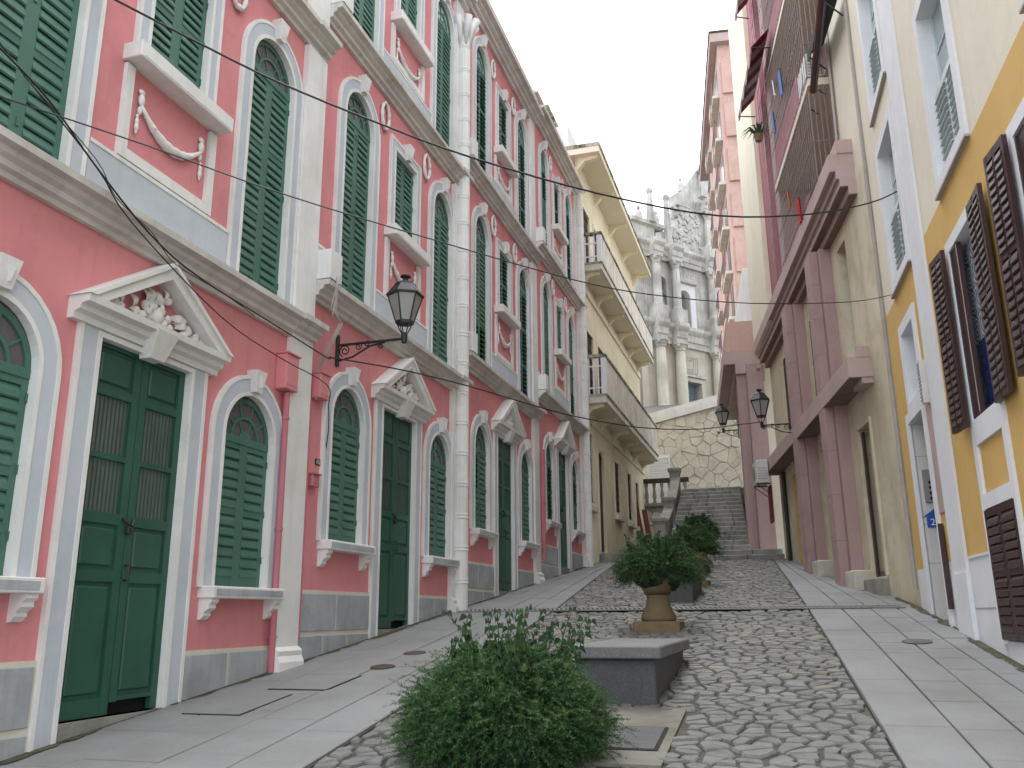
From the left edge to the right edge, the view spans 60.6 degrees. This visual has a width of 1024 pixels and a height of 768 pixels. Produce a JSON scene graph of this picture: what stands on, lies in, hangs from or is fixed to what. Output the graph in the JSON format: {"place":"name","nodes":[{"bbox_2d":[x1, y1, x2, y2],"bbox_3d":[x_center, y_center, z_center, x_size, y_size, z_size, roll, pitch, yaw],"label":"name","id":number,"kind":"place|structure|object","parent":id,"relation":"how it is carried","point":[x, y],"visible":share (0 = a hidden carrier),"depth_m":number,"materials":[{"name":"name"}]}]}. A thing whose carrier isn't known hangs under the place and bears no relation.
{"place":"outdoors","nodes":[
{"label":"outdoors","id":0,"kind":"place"},
{"bbox_2d":[0,562,617,767],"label":"pavement","id":1,"kind":"structure","parent":0,"point":[302,729],"depth_m":7.00,"materials":[{"name":"stone"}]},
{"bbox_2d":[181,693,292,715],"bbox_3d":[-2.328,2.732,7.480,0.550,0.109,0.800,-5,-15,16],"label":"pavement hatch","id":2,"kind":"object","parent":1,"relation":"on","point":[239,704],"visible":1,"depth_m":7.42,"materials":[{"name":"stone"}]},
{"bbox_2d":[268,674,361,690],"bbox_3d":[-1.859,2.837,8.331,0.600,0.098,0.700,-5,-15,16],"label":"pavement hatch","id":3,"kind":"object","parent":1,"relation":"on","point":[310,682],"visible":1,"depth_m":8.27,"materials":[{"name":"stone"}]},
{"bbox_2d":[370,664,394,668],"bbox_3d":[-1.334,2.912,9.031,0.260,0.010,0.260,-5,-9,16],"label":"manhole cover","id":4,"kind":"object","parent":1,"relation":"on","point":[384,666],"visible":1,"depth_m":9.01,"materials":[{"name":"brown metal"}]},
{"bbox_2d":[403,651,425,654],"bbox_3d":[-1.093,3.023,9.855,0.260,0.010,0.260,-5,-9,16],"label":"manhole cover","id":5,"kind":"object","parent":1,"relation":"on","point":[414,652],"visible":1,"depth_m":9.83,"materials":[{"name":"brown metal"}]},
{"bbox_2d":[312,559,901,767],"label":"cobbled street","id":6,"kind":"structure","parent":0,"point":[766,688],"depth_m":7.10,"materials":[{"name":"grey stone"}]},
{"bbox_2d":[569,638,689,706],"bbox_3d":[1.110,2.609,7.863,0.760,0.572,2.140,-5,-15,16],"label":"stone bench","id":7,"kind":"object","parent":6,"relation":"on","point":[637,671],"visible":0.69,"depth_m":6.96,"materials":[{"name":"grey stone"}]},
{"bbox_2d":[599,726,668,750],"bbox_3d":[0.668,2.374,5.892,0.700,0.080,0.600,-5,-15,16],"label":"inspection hatch","id":8,"kind":"object","parent":6,"relation":"on","point":[649,738],"visible":0.36,"depth_m":5.80,"materials":[{"name":"grey metal"}]},
{"bbox_2d":[633,576,684,632],"bbox_3d":[1.861,2.833,11.155,0.580,0.740,0.580,-5,-15,16],"label":"planter urn","id":9,"kind":"object","parent":6,"relation":"on","point":[658,614],"visible":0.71,"depth_m":10.98,"materials":[{"name":"stone"}]},
{"bbox_2d":[605,529,720,593],"bbox_3d":[1.937,2.297,11.268,1.481,0.817,1.377,-5,-15,16],"label":"fern shrub","id":10,"kind":"object","parent":9,"relation":"in","point":[643,562],"visible":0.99,"depth_m":11.04,"materials":[{"name":"green plant"}]},
{"bbox_2d":[458,604,905,611],"bbox_3d":[2.314,3.348,13.071,6.548,0.053,0.320,-5,-15,16],"label":"drain grate","id":11,"kind":"object","parent":6,"relation":"on","point":[715,608],"visible":0.87,"depth_m":12.83,"materials":[{"name":"metal"}]},
{"bbox_2d":[668,572,704,602],"bbox_3d":[2.894,3.516,14.811,0.600,0.615,1.800,-5,-15,16],"label":"stone bench","id":12,"kind":"object","parent":6,"relation":"on","point":[690,593],"visible":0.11,"depth_m":14.04,"materials":[{"name":"grey stone"}]},
{"bbox_2d":[680,551,710,586],"bbox_3d":[3.514,3.618,16.966,0.580,0.740,0.580,-5,-15,16],"label":"planter urn","id":13,"kind":"object","parent":6,"relation":"on","point":[705,583],"visible":0.2,"depth_m":16.83,"materials":[{"name":"stone"}]},
{"bbox_2d":[668,522,728,561],"bbox_3d":[3.495,3.090,17.114,1.216,0.774,1.269,10,-18,-35],"label":"fern shrub","id":14,"kind":"object","parent":13,"relation":"in","point":[702,538],"visible":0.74,"depth_m":16.88,"materials":[{"name":"green plant"}]},
{"bbox_2d":[700,557,711,574],"bbox_3d":[4.184,4.213,19.733,0.530,0.560,1.800,-5,-15,16],"label":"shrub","id":15,"kind":"object","parent":6,"relation":"on","point":[707,566],"visible":0.22,"depth_m":19.37,"materials":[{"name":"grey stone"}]},
{"bbox_3d":[-0.034,2.207,5.649,0.464,0.530,0.464,-5,-15,16],"label":"planter urn","id":16,"kind":"object","parent":6,"relation":"on","visible":0},
{"bbox_2d":[371,604,641,767],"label":"fern shrub","id":17,"kind":"object","parent":16,"relation":"in","point":[519,701],"visible":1,"depth_m":5.32,"materials":[{"name":"green plant"}]},
{"bbox_2d":[310,561,903,767],"bbox_3d":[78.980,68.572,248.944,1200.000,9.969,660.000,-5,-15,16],"label":"ground","id":18,"kind":"structure","parent":0,"point":[894,752],"depth_m":6.94,"materials":[{"name":"grey stone"}]},
{"bbox_2d":[0,0,342,760],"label":"pink townhouse","id":19,"kind":"structure","parent":18,"relation":"on","point":[140,416],"depth_m":7.68,"materials":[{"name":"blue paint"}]},
{"bbox_2d":[58,341,142,721],"bbox_3d":[-3.297,1.126,7.083,0.091,2.960,0.664,-5,-15,16],"label":"door leaf","id":20,"kind":"structure","parent":19,"relation":"in","point":[90,644],"depth_m":7.07,"materials":[{"name":"green paint"}]},
{"bbox_2d":[108,360,185,707],"bbox_3d":[-3.131,1.258,7.588,0.105,2.960,0.581,-5,-15,16],"label":"door leaf","id":21,"kind":"structure","parent":19,"relation":"in","point":[145,562],"depth_m":7.57,"materials":[{"name":"green paint"}]},
{"bbox_2d":[0,47,330,359],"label":"overhead cable","id":22,"kind":"object","parent":19,"relation":"attached to","point":[83,149],"visible":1,"depth_m":7.12,"materials":[{"name":"black rubber"}]},
{"bbox_2d":[23,75,253,314],"bbox_3d":[-3.015,-1.438,7.486,0.061,0.807,3.002,-5,-15,15],"label":"overhead cable","id":23,"kind":"object","parent":22,"relation":"attached to","point":[110,187],"visible":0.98,"depth_m":6.89,"materials":[{"name":"black rubber"}]},
{"bbox_2d":[267,392,289,672],"bbox_3d":[-2.486,1.560,9.348,0.083,3.020,0.088,-5,-15,16],"label":"service pipe","id":24,"kind":"object","parent":19,"relation":"attached to","point":[272,637],"visible":0.91,"depth_m":9.34,"materials":[{"name":"pink metal"}]},
{"bbox_2d":[275,350,301,392],"bbox_3d":[-2.496,-0.128,9.770,0.160,0.420,0.284,-5,-15,16],"label":"meter box","id":25,"kind":"object","parent":19,"relation":"attached to","point":[286,378],"visible":0.96,"depth_m":9.68,"materials":[{"name":"pink metal"}]},
{"bbox_2d":[114,0,896,217],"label":"overhead cable","id":26,"kind":"object","parent":19,"relation":"attached to","point":[283,84],"visible":0.98,"depth_m":8.50,"materials":[{"name":"black rubber"}]},
{"bbox_2d":[298,0,477,659],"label":"pink townhouse","id":27,"kind":"structure","parent":18,"relation":"on","point":[379,553],"depth_m":12.56,"materials":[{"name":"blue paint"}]},
{"bbox_2d":[0,42,330,448],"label":"overhead cable","id":28,"kind":"object","parent":27,"relation":"attached to","point":[169,264],"visible":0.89,"depth_m":7.70,"materials":[{"name":"black rubber"}]},
{"bbox_2d":[298,403,311,639],"bbox_3d":[-2.348,1.513,9.900,0.052,2.650,0.055,-5,-15,16],"label":"service pipe","id":29,"kind":"object","parent":27,"relation":"attached to","point":[305,516],"visible":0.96,"depth_m":9.88,"materials":[{"name":"pink metal"}]},
{"bbox_2d":[308,472,321,487],"bbox_3d":[-2.300,1.117,10.183,0.100,0.160,0.184,-5,-15,16],"label":"call box","id":30,"kind":"object","parent":27,"relation":"attached to","point":[313,479],"visible":0.85,"depth_m":10.12,"materials":[{"name":"pink paint"}]},
{"bbox_2d":[315,459,320,465],"bbox_3d":[-2.298,0.929,10.393,0.016,0.070,0.130,-5,-15,16],"label":"number plate","id":31,"kind":"object","parent":27,"relation":"attached to","point":[317,461],"visible":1,"depth_m":10.37,"materials":[{"name":"white metal"}]},
{"bbox_2d":[311,371,331,401],"bbox_3d":[-2.281,0.029,10.492,0.140,0.320,0.244,-5,-15,16],"label":"meter box","id":32,"kind":"object","parent":27,"relation":"attached to","point":[320,391],"visible":0.96,"depth_m":10.42,"materials":[{"name":"pink metal"}]},
{"bbox_2d":[315,275,342,400],"bbox_3d":[-2.208,-0.586,10.481,0.317,1.544,0.245,-5,-15,16],"label":"cable bundle","id":33,"kind":"object","parent":27,"relation":"attached to","point":[328,348],"visible":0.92,"depth_m":10.51,"materials":[{"name":"plastic"}]},
{"bbox_2d":[335,274,423,366],"bbox_3d":[-1.679,-0.804,11.006,1.138,1.110,0.481,-5,-15,16],"label":"wall lantern","id":34,"kind":"object","parent":27,"relation":"attached to","point":[405,295],"depth_m":10.86,"materials":[{"name":"black metal"}]},
{"bbox_2d":[378,410,396,628],"bbox_3d":[-1.747,1.839,12.155,0.091,2.987,0.654,-5,-15,16],"label":"door leaf","id":35,"kind":"structure","parent":27,"relation":"in","point":[388,520],"depth_m":12.19,"materials":[{"name":"green paint"}]},
{"bbox_2d":[391,418,411,625],"bbox_3d":[-1.583,1.968,12.652,0.105,2.987,0.572,-5,-15,16],"label":"door leaf","id":36,"kind":"structure","parent":27,"relation":"in","point":[402,490],"depth_m":12.66,"materials":[{"name":"green paint"}]},
{"bbox_2d":[454,13,480,610],"bbox_3d":[-0.866,-1.643,15.506,0.622,11.084,0.653,-5,-15,16],"label":"downpipe","id":37,"kind":"object","parent":27,"relation":"attached to","point":[468,28],"visible":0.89,"depth_m":15.29,"materials":[{"name":"white metal"}]},
{"bbox_2d":[466,0,546,604],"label":"pink townhouse","id":38,"kind":"structure","parent":18,"relation":"on","point":[504,511],"depth_m":18.13,"materials":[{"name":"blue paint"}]},
{"bbox_2d":[498,438,505,590],"bbox_3d":[-0.246,2.504,17.070,0.091,2.948,0.608,-5,-15,16],"label":"door leaf","id":39,"kind":"structure","parent":38,"relation":"in","point":[500,443],"depth_m":17.20,"materials":[{"name":"green paint"}]},
{"bbox_2d":[503,442,511,590],"bbox_3d":[-0.093,2.625,17.532,0.105,2.948,0.532,-5,-15,16],"label":"door leaf","id":40,"kind":"structure","parent":38,"relation":"in","point":[507,580],"depth_m":17.54,"materials":[{"name":"green paint"}]},
{"bbox_2d":[540,449,546,559],"bbox_3d":[0.698,2.672,19.507,0.119,2.450,0.125,-5,-15,16],"label":"service pipe","id":41,"kind":"object","parent":38,"relation":"attached to","point":[543,501],"visible":1,"depth_m":19.46,"materials":[{"name":"pink metal"}]},
{"bbox_2d":[533,89,590,579],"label":"pink townhouse","id":42,"kind":"structure","parent":18,"relation":"on","point":[560,302],"depth_m":22.80,"materials":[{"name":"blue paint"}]},
{"bbox_2d":[559,453,562,566],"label":"door leaf","id":43,"kind":"structure","parent":42,"relation":"in","point":[561,508],"depth_m":21.90,"materials":[{"name":"green paint"}]},
{"bbox_2d":[560,453,567,567],"bbox_3d":[1.316,3.193,22.166,0.105,2.853,0.488,-5,-15,16],"label":"door leaf","id":44,"kind":"structure","parent":42,"relation":"in","point":[562,458],"depth_m":22.18,"materials":[{"name":"green paint"}]},
{"bbox_2d":[576,190,593,566],"bbox_3d":[2.051,-0.513,25.150,0.380,11.460,0.380,-5,-15,16],"label":"downpipe","id":45,"kind":"object","parent":42,"relation":"attached to","point":[585,397],"visible":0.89,"depth_m":24.92,"materials":[{"name":"white metal"}]},
{"bbox_2d":[545,105,658,562],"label":"building","id":46,"kind":"structure","parent":18,"relation":"on","point":[619,346],"depth_m":29.14,"materials":[{"name":"yellow paint"}]},
{"bbox_2d":[583,205,590,262],"bbox_3d":[2.340,-4.431,27.836,0.095,2.400,1.150,-5,-15,16],"label":"window frame","id":47,"kind":"structure","parent":46,"relation":"in","point":[586,229],"depth_m":28.21,"materials":[{"name":"white wood"}]},
{"bbox_2d":[586,328,595,394],"bbox_3d":[2.372,-0.466,26.792,0.095,2.400,1.150,-5,-15,16],"label":"window frame","id":48,"kind":"structure","parent":46,"relation":"in","point":[589,352],"depth_m":27.12,"materials":[{"name":"white wood"}]},
{"bbox_2d":[590,431,594,505],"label":"window frame","id":49,"kind":"structure","parent":46,"relation":"in","point":[591,433],"depth_m":25.88,"materials":[{"name":"white wood"}]},
{"bbox_2d":[592,224,596,261],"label":"window frame","id":50,"kind":"structure","parent":46,"relation":"in","point":[594,229],"depth_m":29.51,"materials":[{"name":"white wood"}]},
{"bbox_2d":[596,342,603,393],"bbox_3d":[2.870,-0.056,28.366,0.095,2.400,1.150,-5,-15,16],"label":"window frame","id":51,"kind":"structure","parent":46,"relation":"in","point":[600,351],"depth_m":28.48,"materials":[{"name":"white wood"}]},
{"bbox_2d":[599,453,603,551],"bbox_3d":[2.685,3.601,26.931,0.060,3.100,0.950,-5,-15,16],"label":"door leaf","id":52,"kind":"structure","parent":46,"relation":"in","point":[600,467],"depth_m":27.07,"materials":[{"name":"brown wood"}]},
{"bbox_2d":[613,458,621,515],"bbox_3d":[3.531,3.514,29.577,0.095,1.900,1.100,-5,-15,16],"label":"window frame","id":53,"kind":"structure","parent":46,"relation":"in","point":[616,465],"depth_m":29.77,"materials":[{"name":"brown wood"}]},
{"bbox_2d":[626,469,633,522],"bbox_3d":[4.247,4.105,31.844,0.095,1.900,1.000,-5,-15,16],"label":"window frame","id":54,"kind":"structure","parent":46,"relation":"in","point":[628,479],"depth_m":32.02,"materials":[{"name":"brown wood"}]},
{"bbox_2d":[634,479,639,524],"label":"window frame","id":55,"kind":"structure","parent":46,"relation":"in","point":[636,483],"depth_m":33.66,"materials":[{"name":"brown wood"}]},
{"bbox_2d":[636,501,651,542],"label":"leaning planks","id":56,"kind":"object","parent":18,"relation":"on","point":[646,521],"visible":0.33,"depth_m":32.95,"materials":[{"name":"red wood"}]},
{"bbox_2d":[647,510,660,538],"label":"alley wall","id":57,"kind":"structure","parent":18,"relation":"on","point":[649,513],"depth_m":35.01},
{"bbox_2d":[645,486,784,560],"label":"stairs","id":58,"kind":"structure","parent":18,"relation":"on","point":[724,507],"depth_m":27.58,"materials":[{"name":"stone"}]},
{"bbox_2d":[651,467,680,538],"bbox_3d":[5.033,4.119,28.134,0.490,3.629,5.440,-5,-15,16],"label":"stair balustrade","id":59,"kind":"object","parent":58,"relation":"on","point":[664,522],"visible":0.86,"depth_m":28.00,"materials":[{"name":"stone"}]},
{"bbox_2d":[643,477,688,506],"bbox_3d":[6.202,4.342,35.163,1.800,1.120,0.260,-5,-15,16],"label":"landing balustrade","id":60,"kind":"object","parent":58,"relation":"on","point":[662,481],"visible":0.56,"depth_m":35.20,"materials":[{"name":"grey stone"}]},
{"bbox_2d":[644,394,742,501],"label":"retaining wall","id":61,"kind":"structure","parent":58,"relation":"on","point":[705,458],"depth_m":37.45,"materials":[{"name":"stone"}]},
{"bbox_2d":[717,268,785,558],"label":"pink pier","id":62,"kind":"structure","parent":18,"relation":"on","point":[741,380],"depth_m":25.70,"materials":[{"name":"paint"}]},
{"bbox_2d":[715,404,739,438],"bbox_3d":[6.451,1.139,26.452,0.665,1.099,0.432,1,-15,-7],"label":"wall lantern","id":63,"kind":"object","parent":62,"relation":"attached to","point":[722,413],"depth_m":26.34,"materials":[{"name":"black metal"}]},
{"bbox_2d":[726,0,921,607],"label":"apartment block","id":64,"kind":"structure","parent":18,"relation":"on","point":[835,459],"depth_m":16.63,"materials":[{"name":"paint"}]},
{"bbox_2d":[735,0,748,20],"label":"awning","id":65,"kind":"object","parent":64,"relation":"attached to","point":[741,4],"visible":1,"depth_m":23.39,"materials":[{"name":"brown fabric"}]},
{"bbox_2d":[738,28,769,120],"bbox_3d":[5.890,-7.471,21.445,0.430,0.670,2.927,-3,-15,8],"label":"awning","id":66,"kind":"object","parent":64,"relation":"attached to","point":[753,67],"visible":1,"depth_m":21.30,"materials":[{"name":"brown fabric"}]},
{"bbox_2d":[741,121,768,142],"bbox_3d":[6.168,-6.290,21.976,0.828,0.452,0.836,-3,-15,8],"label":"potted plant","id":67,"kind":"object","parent":64,"relation":"on","point":[758,132],"visible":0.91,"depth_m":21.89,"materials":[{"name":"plant"}]},
{"bbox_2d":[752,459,770,496],"bbox_3d":[6.768,2.568,23.746,0.383,0.929,0.754,-3,-15,8],"label":"air conditioner","id":68,"kind":"object","parent":64,"relation":"attached to","point":[760,474],"visible":1,"depth_m":23.45,"materials":[{"name":"metal"}]},
{"bbox_2d":[750,389,790,432],"bbox_3d":[5.914,0.647,20.007,0.873,1.133,0.491,-5,-15,16],"label":"wall lantern","id":69,"kind":"object","parent":64,"relation":"attached to","point":[759,400],"depth_m":19.97,"materials":[{"name":"black metal"}]},
{"bbox_2d":[330,357,759,429],"bbox_3d":[1.764,0.260,15.308,0.122,1.157,12.192,-13,-19,39],"label":"overhead cable","id":70,"kind":"object","parent":69,"relation":"attached to","point":[518,400],"visible":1,"depth_m":13.08,"materials":[{"name":"black rubber"}]},
{"bbox_2d":[768,485,774,523],"bbox_3d":[7.059,3.279,23.882,0.050,1.000,0.500,-3,-15,8],"label":"red board","id":71,"kind":"object","parent":64,"relation":"attached to","point":[771,508],"visible":1,"depth_m":23.74,"materials":[{"name":"red wood"}]},
{"bbox_2d":[772,111,775,135],"bbox_3d":[5.955,-5.921,19.930,0.064,0.500,0.250,-3,-15,8],"label":"hanging cloth","id":72,"kind":"object","parent":64,"relation":"hanging from","point":[773,122],"visible":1,"depth_m":19.90,"materials":[{"name":"blue fabric"}]},
{"bbox_2d":[772,78,775,97],"bbox_3d":[5.890,-6.650,19.712,0.064,0.400,0.200,-3,-15,8],"label":"hanging cloth","id":73,"kind":"object","parent":64,"relation":"hanging from","point":[773,86],"visible":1,"depth_m":19.68,"materials":[{"name":"white fabric"}]},
{"bbox_2d":[778,68,783,98],"bbox_3d":[5.776,-6.463,18.845,0.064,0.600,0.350,-3,-15,8],"label":"hanging cloth","id":74,"kind":"object","parent":64,"relation":"hanging from","point":[780,81],"visible":1,"depth_m":18.83,"materials":[{"name":"blue fabric"}]},
{"bbox_2d":[787,190,790,208],"bbox_3d":[5.841,-3.874,18.471,0.064,0.400,0.150,-3,-15,8],"label":"hanging cloth","id":75,"kind":"object","parent":64,"relation":"hanging from","point":[788,195],"visible":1,"depth_m":18.44,"materials":[{"name":"orange fabric"}]},
{"bbox_2d":[797,197,802,224],"bbox_3d":[5.706,-3.435,17.383,0.064,0.500,0.300,-3,-15,8],"label":"hanging cloth","id":76,"kind":"object","parent":64,"relation":"hanging from","point":[799,209],"visible":1,"depth_m":17.37,"materials":[{"name":"red fabric"}]},
{"bbox_2d":[797,54,825,114],"bbox_3d":[5.699,-5.673,16.662,0.363,0.859,0.804,-3,-15,8],"label":"air conditioner","id":77,"kind":"object","parent":64,"relation":"attached to","point":[800,76],"visible":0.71,"depth_m":16.44,"materials":[{"name":"metal"}]},
{"bbox_2d":[807,0,843,69],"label":"awning","id":78,"kind":"object","parent":64,"relation":"attached to","point":[830,9],"visible":0.59,"depth_m":15.51,"materials":[{"name":"black fabric"}]},
{"bbox_2d":[847,0,1023,665],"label":"yellow house","id":79,"kind":"structure","parent":18,"relation":"on","point":[941,88],"depth_m":9.01,"materials":[{"name":"white paint"}]},
{"bbox_2d":[0,96,891,303],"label":"overhead cable","id":80,"kind":"object","parent":79,"relation":"attached to","point":[387,225],"visible":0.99,"depth_m":7.61,"materials":[{"name":"black rubber"}]},
{"bbox_2d":[810,0,826,93],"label":"folding awning","id":81,"kind":"object","parent":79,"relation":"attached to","point":[820,15],"visible":1,"depth_m":11.32,"materials":[{"name":"black fabric"}]},
{"bbox_2d":[855,0,885,127],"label":"window frame","id":82,"kind":"structure","parent":79,"relation":"in","point":[862,8],"depth_m":13.02,"materials":[{"name":"white paint"}]},
{"bbox_2d":[874,102,911,298],"bbox_3d":[5.307,-2.472,11.905,0.350,2.265,1.420,-4,-15,14],"label":"window frame","id":83,"kind":"structure","parent":79,"relation":"in","point":[886,139],"depth_m":12.28,"materials":[{"name":"white paint"}]},
{"bbox_2d":[898,302,921,411],"bbox_3d":[5.398,-0.303,11.378,0.430,1.250,1.120,-4,-15,14],"label":"window frame","id":84,"kind":"structure","parent":79,"relation":"in","point":[908,336],"depth_m":11.75,"materials":[{"name":"white paint"}]},
{"bbox_2d":[921,469,932,502],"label":"letter boxes","id":85,"kind":"object","parent":79,"relation":"attached to","point":[927,486],"visible":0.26,"depth_m":11.58,"materials":[{"name":"metal"}]},
{"bbox_2d":[924,509,935,527],"bbox_3d":[5.543,1.757,11.487,0.280,0.240,0.021,-4,-15,14],"label":"house sign","id":86,"kind":"object","parent":79,"relation":"attached to","point":[931,519],"visible":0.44,"depth_m":11.49,"materials":[{"name":"blue metal"}]},
{"bbox_2d":[911,0,969,200],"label":"window frame","id":87,"kind":"structure","parent":79,"relation":"in","point":[921,24],"depth_m":9.39,"materials":[{"name":"white paint"}]},
{"bbox_2d":[944,204,1006,435],"bbox_3d":[4.569,-0.618,8.384,0.330,2.030,1.160,-4,-15,14],"label":"window frame","id":88,"kind":"structure","parent":79,"relation":"in","point":[982,408],"depth_m":8.67,"materials":[{"name":"white paint"}]},
{"bbox_2d":[1005,97,1023,235],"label":"window frame","id":89,"kind":"structure","parent":79,"relation":"in","point":[1014,131],"depth_m":6.78,"materials":[{"name":"white paint"}]},
{"bbox_2d":[1019,0,1023,13],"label":"window frame","id":90,"kind":"structure","parent":79,"relation":"in","point":[1021,11],"depth_m":6.42,"materials":[{"name":"white paint"}]},
{"bbox_2d":[489,0,727,230],"label":"sky","id":91,"kind":"structure","parent":0,"point":[626,76],"materials":[{"name":"white"}]},
{"bbox_2d":[647,454,669,502],"bbox_3d":[6.150,4.102,36.569,0.950,2.300,0.064,-5,-15,16],"label":"slatted screen","id":92,"kind":"object","parent":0,"point":[659,467],"visible":0.51,"depth_m":36.63,"materials":[{"name":"white paint"}]},
{"bbox_2d":[644,404,680,413],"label":"terrace","id":93,"kind":"structure","parent":0,"point":[650,409],"depth_m":54.28,"materials":[{"name":"white stone"}]},
{"bbox_2d":[629,166,720,406],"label":"church facade","id":94,"kind":"structure","parent":93,"relation":"on","point":[685,365],"depth_m":63.15,"materials":[{"name":"stone"}]},
{"bbox_2d":[699,29,747,364],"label":"peach apartment block","id":95,"kind":"structure","parent":93,"relation":"on","point":[719,170],"depth_m":44.16,"materials":[{"name":"pink paint"}]},
{"bbox_2d":[679,512,721,539],"bbox_3d":[4.675,3.612,21.990,1.155,0.833,1.159,-5,-15,16],"label":"fern shrub","id":96,"kind":"object","parent":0,"point":[692,520],"visible":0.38,"depth_m":21.82,"materials":[{"name":"green plant"}]},
{"bbox_2d":[774,559,1023,767],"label":"pavement","id":97,"kind":"structure","parent":0,"point":[951,697],"depth_m":7.32,"materials":[{"name":"stone"}]},
{"bbox_2d":[902,639,932,643],"bbox_3d":[4.248,2.699,9.192,0.300,0.010,0.300,-5,-9,16],"label":"manhole cover","id":98,"kind":"object","parent":97,"relation":"on","point":[916,641],"visible":1,"depth_m":9.16,"materials":[{"name":"grey metal"}]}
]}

